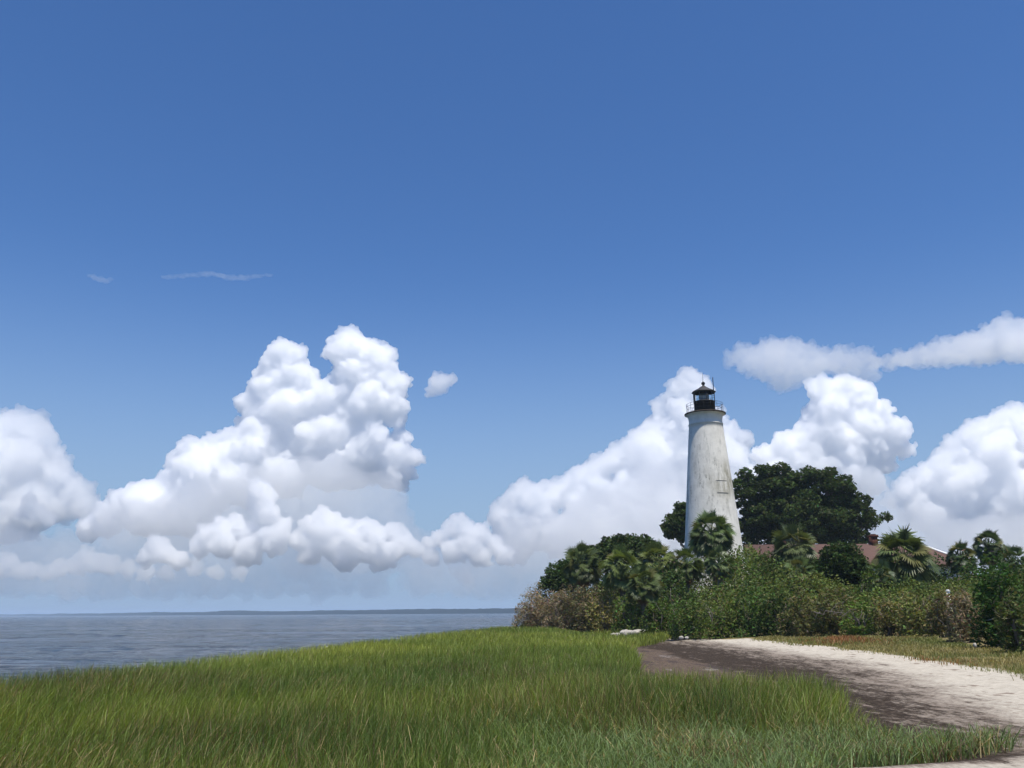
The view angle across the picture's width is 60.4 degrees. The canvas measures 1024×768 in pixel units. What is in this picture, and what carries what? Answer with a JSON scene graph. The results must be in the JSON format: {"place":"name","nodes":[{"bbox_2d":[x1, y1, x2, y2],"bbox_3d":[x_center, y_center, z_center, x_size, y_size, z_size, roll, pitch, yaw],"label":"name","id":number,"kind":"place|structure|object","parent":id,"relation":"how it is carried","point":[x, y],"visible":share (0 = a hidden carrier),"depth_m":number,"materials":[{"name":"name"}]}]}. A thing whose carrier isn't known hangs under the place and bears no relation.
{"place":"outdoors","nodes":[
{"label":"outdoors","id":0,"kind":"place"},
{"bbox_2d":[0,613,528,684],"bbox_3d":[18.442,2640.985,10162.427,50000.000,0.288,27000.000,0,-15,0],"label":"water","id":1,"kind":"structure","parent":0,"point":[27,643],"depth_m":102.77,"materials":[{"name":"blue liquid"}]},
{"bbox_2d":[0,0,1023,614],"label":"sky","id":2,"kind":"structure","parent":0,"point":[305,305],"materials":[{"name":"blue"}]},
{"bbox_2d":[3,612,1023,767],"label":"ground","id":3,"kind":"structure","parent":0,"point":[891,689],"depth_m":24.35,"materials":[{"name":"beige sand"}]},
{"bbox_2d":[0,625,1023,767],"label":"marsh grass","id":4,"kind":"structure","parent":3,"relation":"on","point":[490,697],"depth_m":14.62,"materials":[{"name":"green plant"}]},
{"bbox_2d":[509,582,556,627],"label":"bare shrub","id":5,"kind":"object","parent":3,"relation":"on","point":[532,616],"visible":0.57,"depth_m":79.89,"materials":[{"name":"brown plant"}]},
{"bbox_2d":[535,561,563,615],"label":"wax myrtle","id":6,"kind":"object","parent":3,"relation":"on","point":[542,587],"visible":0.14,"depth_m":85.14,"materials":[{"name":"green plant"}]},
{"bbox_2d":[535,583,579,630],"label":"bare shrub","id":7,"kind":"object","parent":3,"relation":"on","point":[560,622],"visible":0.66,"depth_m":78.10,"materials":[{"name":"brown plant"}]},
{"bbox_2d":[538,558,577,617],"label":"bay tree","id":8,"kind":"object","parent":3,"relation":"on","point":[554,574],"visible":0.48,"depth_m":85.47,"materials":[{"name":"green plant"}]},
{"bbox_2d":[564,587,589,611],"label":"wax myrtle","id":9,"kind":"object","parent":3,"relation":"on","point":[574,594],"visible":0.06,"depth_m":85.94,"materials":[{"name":"green plant"}]},
{"bbox_2d":[560,541,602,608],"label":"fan palm","id":10,"kind":"object","parent":3,"relation":"on","point":[581,573],"visible":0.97,"depth_m":79.74,"materials":[{"name":"green plant"}]},
{"bbox_2d":[563,584,602,631],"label":"bare shrub","id":11,"kind":"object","parent":3,"relation":"on","point":[578,622],"visible":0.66,"depth_m":77.03,"materials":[{"name":"brown plant"}]},
{"bbox_2d":[578,545,619,623],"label":"wax myrtle","id":12,"kind":"object","parent":3,"relation":"on","point":[600,588],"visible":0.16,"depth_m":82.49,"materials":[{"name":"green plant"}]},
{"bbox_2d":[582,586,620,631],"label":"saltbush","id":13,"kind":"object","parent":3,"relation":"on","point":[598,627],"visible":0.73,"depth_m":75.11,"materials":[{"name":"green plant"}]},
{"bbox_2d":[565,533,662,606],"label":"oak tree","id":14,"kind":"object","parent":3,"relation":"on","point":[635,542],"visible":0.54,"depth_m":95.10,"materials":[{"name":"green plant"}]},
{"bbox_2d":[598,543,641,619],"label":"fan palm","id":15,"kind":"object","parent":3,"relation":"on","point":[617,578],"visible":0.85,"depth_m":75.74,"materials":[{"name":"green plant"}]},
{"bbox_2d":[619,629,628,634],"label":"rock","id":16,"kind":"object","parent":3,"relation":"on","point":[623,631],"visible":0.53,"depth_m":67.63,"materials":[{"name":"stone"}]},
{"bbox_2d":[611,594,654,632],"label":"saltbush","id":17,"kind":"object","parent":3,"relation":"on","point":[633,617],"visible":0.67,"depth_m":71.13,"materials":[{"name":"green plant"}]},
{"bbox_2d":[630,629,639,634],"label":"rock","id":18,"kind":"object","parent":3,"relation":"on","point":[635,631],"visible":0.49,"depth_m":67.36,"materials":[{"name":"stone"}]},
{"bbox_2d":[627,593,660,628],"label":"wax myrtle","id":19,"kind":"object","parent":3,"relation":"on","point":[637,604],"visible":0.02,"depth_m":74.28,"materials":[{"name":"green plant"}]},
{"bbox_2d":[626,563,664,628],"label":"fan palm","id":20,"kind":"object","parent":3,"relation":"on","point":[644,595],"visible":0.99,"depth_m":70.66,"materials":[{"name":"green plant"}]},
{"bbox_2d":[638,539,678,593],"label":"fan palm","id":21,"kind":"object","parent":3,"relation":"on","point":[649,549],"visible":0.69,"depth_m":78.98,"materials":[{"name":"green plant"}]},
{"bbox_2d":[639,594,681,634],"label":"saltbush","id":22,"kind":"object","parent":3,"relation":"on","point":[657,618],"visible":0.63,"depth_m":66.47,"materials":[{"name":"green plant"}]},
{"bbox_2d":[645,551,688,621],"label":"wax myrtle","id":23,"kind":"object","parent":3,"relation":"on","point":[654,564],"visible":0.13,"depth_m":74.05,"materials":[{"name":"green plant"}]},
{"bbox_2d":[659,501,685,547],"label":"oak tree","id":24,"kind":"object","parent":3,"relation":"on","point":[672,526],"visible":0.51,"depth_m":114.17,"materials":[{"name":"green plant"}]},
{"bbox_2d":[658,567,697,630],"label":"wax myrtle","id":25,"kind":"object","parent":3,"relation":"on","point":[671,596],"visible":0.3,"depth_m":71.92,"materials":[{"name":"green plant"}]},
{"bbox_2d":[665,546,704,594],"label":"fan palm","id":26,"kind":"object","parent":3,"relation":"on","point":[687,566],"visible":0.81,"depth_m":77.84,"materials":[{"name":"green plant"}]},
{"bbox_2d":[665,596,711,639],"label":"saltbush","id":27,"kind":"object","parent":3,"relation":"on","point":[684,628],"visible":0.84,"depth_m":60.48,"materials":[{"name":"green plant"}]},
{"bbox_2d":[688,508,735,588],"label":"fan palm","id":28,"kind":"object","parent":3,"relation":"on","point":[705,541],"visible":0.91,"depth_m":84.22,"materials":[{"name":"green plant"}]},
{"bbox_2d":[684,373,744,607],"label":"lighthouse","id":29,"kind":"object","parent":3,"relation":"on","point":[709,483],"visible":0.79,"depth_m":93.97,"materials":[{"name":"white paint"}]},
{"bbox_2d":[716,480,727,492],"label":"blocked window","id":30,"kind":"structure","parent":29,"relation":"in","point":[722,487],"depth_m":92.89,"materials":[{"name":"white paint"}]},
{"bbox_2d":[691,575,746,638],"bbox_3d":[14.009,14.974,59.103,4.029,4.286,3.854,0,-15,0],"label":"saltbush","id":31,"kind":"object","parent":3,"relation":"on","point":[720,621],"visible":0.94,"depth_m":58.40,"materials":[{"name":"green plant"}]},
{"bbox_2d":[702,544,735,595],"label":"fan palm","id":32,"kind":"object","parent":3,"relation":"on","point":[711,565],"visible":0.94,"depth_m":74.06,"materials":[{"name":"green plant"}]},
{"bbox_2d":[718,556,770,627],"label":"wax myrtle","id":33,"kind":"object","parent":3,"relation":"on","point":[747,575],"visible":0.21,"depth_m":70.12,"materials":[{"name":"green plant"}]},
{"bbox_2d":[727,579,776,636],"bbox_3d":[15.912,14.844,58.158,3.429,3.845,2.892,0,-15,0],"label":"saltbush","id":34,"kind":"object","parent":3,"relation":"on","point":[751,618],"visible":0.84,"depth_m":57.62,"materials":[{"name":"green plant"}]},
{"bbox_2d":[750,547,775,575],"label":"wax myrtle","id":35,"kind":"object","parent":3,"relation":"on","point":[768,557],"visible":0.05,"depth_m":78.25,"materials":[{"name":"green plant"}]},
{"bbox_2d":[754,547,786,619],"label":"wax myrtle","id":36,"kind":"object","parent":3,"relation":"on","point":[764,571],"visible":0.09,"depth_m":75.65,"materials":[{"name":"green plant"}]},
{"bbox_2d":[523,541,1023,629],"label":"undergrowth","id":37,"kind":"object","parent":3,"relation":"on","point":[775,585],"visible":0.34,"depth_m":63.97,"materials":[{"name":"green plant"}]},
{"bbox_2d":[756,590,801,635],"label":"saltbush","id":38,"kind":"object","parent":3,"relation":"on","point":[772,601],"visible":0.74,"depth_m":56.71,"materials":[{"name":"green plant"}]},
{"bbox_2d":[771,521,818,572],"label":"fan palm","id":39,"kind":"object","parent":3,"relation":"on","point":[784,552],"visible":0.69,"depth_m":74.25,"materials":[{"name":"green plant"}]},
{"bbox_2d":[776,584,822,636],"bbox_3d":[18.138,14.203,55.119,2.750,3.366,2.809,11,-19,-38],"label":"saltbush","id":40,"kind":"object","parent":3,"relation":"on","point":[801,617],"visible":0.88,"depth_m":54.86,"materials":[{"name":"green plant"}]},
{"bbox_2d":[783,555,815,628],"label":"fan palm","id":41,"kind":"object","parent":3,"relation":"on","point":[804,566],"visible":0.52,"depth_m":66.25,"materials":[{"name":"green plant"}]},
{"bbox_2d":[732,461,893,544],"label":"oak tree","id":42,"kind":"object","parent":3,"relation":"on","point":[788,495],"visible":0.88,"depth_m":120.22,"materials":[{"name":"green plant"}]},
{"bbox_2d":[804,555,839,621],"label":"wax myrtle","id":43,"kind":"object","parent":3,"relation":"on","point":[817,585],"visible":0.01,"depth_m":72.30,"materials":[{"name":"green plant"}]},
{"bbox_2d":[805,586,863,635],"bbox_3d":[19.419,13.735,53.144,3.478,3.172,2.829,0,-15,0],"label":"saltbush","id":44,"kind":"object","parent":3,"relation":"on","point":[827,625],"visible":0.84,"depth_m":52.85,"materials":[{"name":"green plant"}]},
{"bbox_2d":[811,539,874,621],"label":"cedar tree","id":45,"kind":"object","parent":3,"relation":"on","point":[844,561],"visible":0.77,"depth_m":67.94,"materials":[{"name":"green plant"}]},
{"bbox_2d":[743,534,960,582],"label":"keepers house","id":46,"kind":"structure","parent":3,"relation":"on","point":[869,550],"depth_m":100.79,"materials":[{"name":"brown"}]},
{"bbox_2d":[837,593,880,635],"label":"saltbush","id":47,"kind":"object","parent":3,"relation":"on","point":[859,628],"visible":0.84,"depth_m":51.09,"materials":[{"name":"green plant"}]},
{"bbox_2d":[814,603,857,621],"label":"driftwood branch","id":48,"kind":"object","parent":47,"relation":"in","point":[834,612],"visible":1,"depth_m":50.74,"materials":[{"name":"grey wood"}]},
{"bbox_2d":[847,563,892,629],"bbox_3d":[24.603,14.613,60.264,3.271,4.600,2.397,-6,-16,20],"label":"wax myrtle","id":49,"kind":"object","parent":3,"relation":"on","point":[865,586],"visible":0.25,"depth_m":60.27,"materials":[{"name":"green plant"}]},
{"bbox_2d":[863,558,895,616],"bbox_3d":[25.699,14.610,61.199,2.156,5.053,2.159,0,-15,0],"label":"fan palm","id":50,"kind":"object","parent":3,"relation":"on","point":[880,564],"visible":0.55,"depth_m":61.36,"materials":[{"name":"green plant"}]},
{"bbox_2d":[867,593,912,635],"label":"saltbush","id":51,"kind":"object","parent":3,"relation":"on","point":[887,625],"visible":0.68,"depth_m":50.01,"materials":[{"name":"green plant"}]},
{"bbox_2d":[872,524,942,613],"bbox_3d":[28.846,14.056,64.440,4.842,7.629,4.624,14,-20,-43],"label":"fan palm","id":52,"kind":"object","parent":3,"relation":"on","point":[915,566],"visible":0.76,"depth_m":63.79,"materials":[{"name":"green plant"}]},
{"bbox_2d":[889,587,934,635],"bbox_3d":[22.119,12.555,48.340,2.663,2.817,2.281,0,-15,0],"label":"saltbush","id":53,"kind":"object","parent":3,"relation":"on","point":[916,617],"visible":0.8,"depth_m":48.09,"materials":[{"name":"green plant"}]},
{"bbox_2d":[924,552,955,617],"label":"wax myrtle","id":54,"kind":"object","parent":3,"relation":"on","point":[939,577],"visible":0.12,"depth_m":75.80,"materials":[{"name":"green plant"}]},
{"bbox_2d":[919,586,965,637],"bbox_3d":[22.803,12.059,46.418,2.599,2.736,2.250,0,-15,0],"label":"saltbush","id":55,"kind":"object","parent":3,"relation":"on","point":[936,624],"visible":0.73,"depth_m":46.22,"materials":[{"name":"green plant"}]},
{"bbox_2d":[938,550,980,625],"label":"wax myrtle","id":56,"kind":"object","parent":3,"relation":"on","point":[968,565],"visible":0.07,"depth_m":66.11,"materials":[{"name":"green plant"}]},
{"bbox_2d":[944,540,979,583],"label":"fan palm","id":57,"kind":"object","parent":3,"relation":"on","point":[951,555],"visible":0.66,"depth_m":74.32,"materials":[{"name":"green plant"}]},
{"bbox_2d":[943,587,984,642],"bbox_3d":[20.865,10.649,40.651,1.915,2.735,1.781,0,-15,0],"label":"bare shrub","id":58,"kind":"object","parent":3,"relation":"on","point":[963,630],"visible":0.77,"depth_m":40.42,"materials":[{"name":"brown plant"}]},
{"bbox_2d":[955,542,991,623],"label":"wax myrtle","id":59,"kind":"object","parent":3,"relation":"on","point":[985,566],"visible":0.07,"depth_m":70.11,"materials":[{"name":"green plant"}]},
{"bbox_2d":[971,529,1003,570],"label":"fan palm","id":60,"kind":"object","parent":3,"relation":"on","point":[988,534],"visible":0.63,"depth_m":76.43,"materials":[{"name":"green plant"}]},
{"bbox_2d":[967,548,1023,649],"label":"wax myrtle","id":61,"kind":"object","parent":3,"relation":"on","point":[988,605],"visible":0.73,"depth_m":34.79,"materials":[{"name":"green plant"}]},
{"bbox_2d":[983,543,1008,573],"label":"wax myrtle","id":62,"kind":"object","parent":3,"relation":"on","point":[990,563],"visible":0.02,"depth_m":72.93,"materials":[{"name":"green plant"}]},
{"bbox_2d":[990,546,1023,627],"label":"wax myrtle","id":63,"kind":"object","parent":3,"relation":"on","point":[1016,568],"visible":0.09,"depth_m":60.17,"materials":[{"name":"green plant"}]},
{"bbox_2d":[993,587,1023,653],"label":"saltbush","id":64,"kind":"object","parent":3,"relation":"on","point":[1006,618],"visible":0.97,"depth_m":31.86,"materials":[{"name":"green plant"}]},
{"bbox_2d":[997,544,1023,577],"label":"fan palm","id":65,"kind":"object","parent":3,"relation":"on","point":[1009,549],"visible":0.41,"depth_m":64.59,"materials":[{"name":"green plant"}]},
{"bbox_2d":[752,634,1023,680],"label":"dune grass","id":66,"kind":"structure","parent":0,"point":[907,645],"depth_m":36.57,"materials":[{"name":"green plant"}]},
{"bbox_3d":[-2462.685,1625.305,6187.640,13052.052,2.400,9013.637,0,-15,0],"label":"far shore","id":67,"kind":"structure","parent":0,"visible":0},
{"bbox_2d":[0,608,533,615],"bbox_3d":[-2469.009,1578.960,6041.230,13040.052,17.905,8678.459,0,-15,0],"label":"wood","id":68,"kind":"object","parent":67,"relation":"on","point":[424,611],"visible":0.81,"depth_m":2865.35,"materials":[{"name":"green plant"}]}
]}

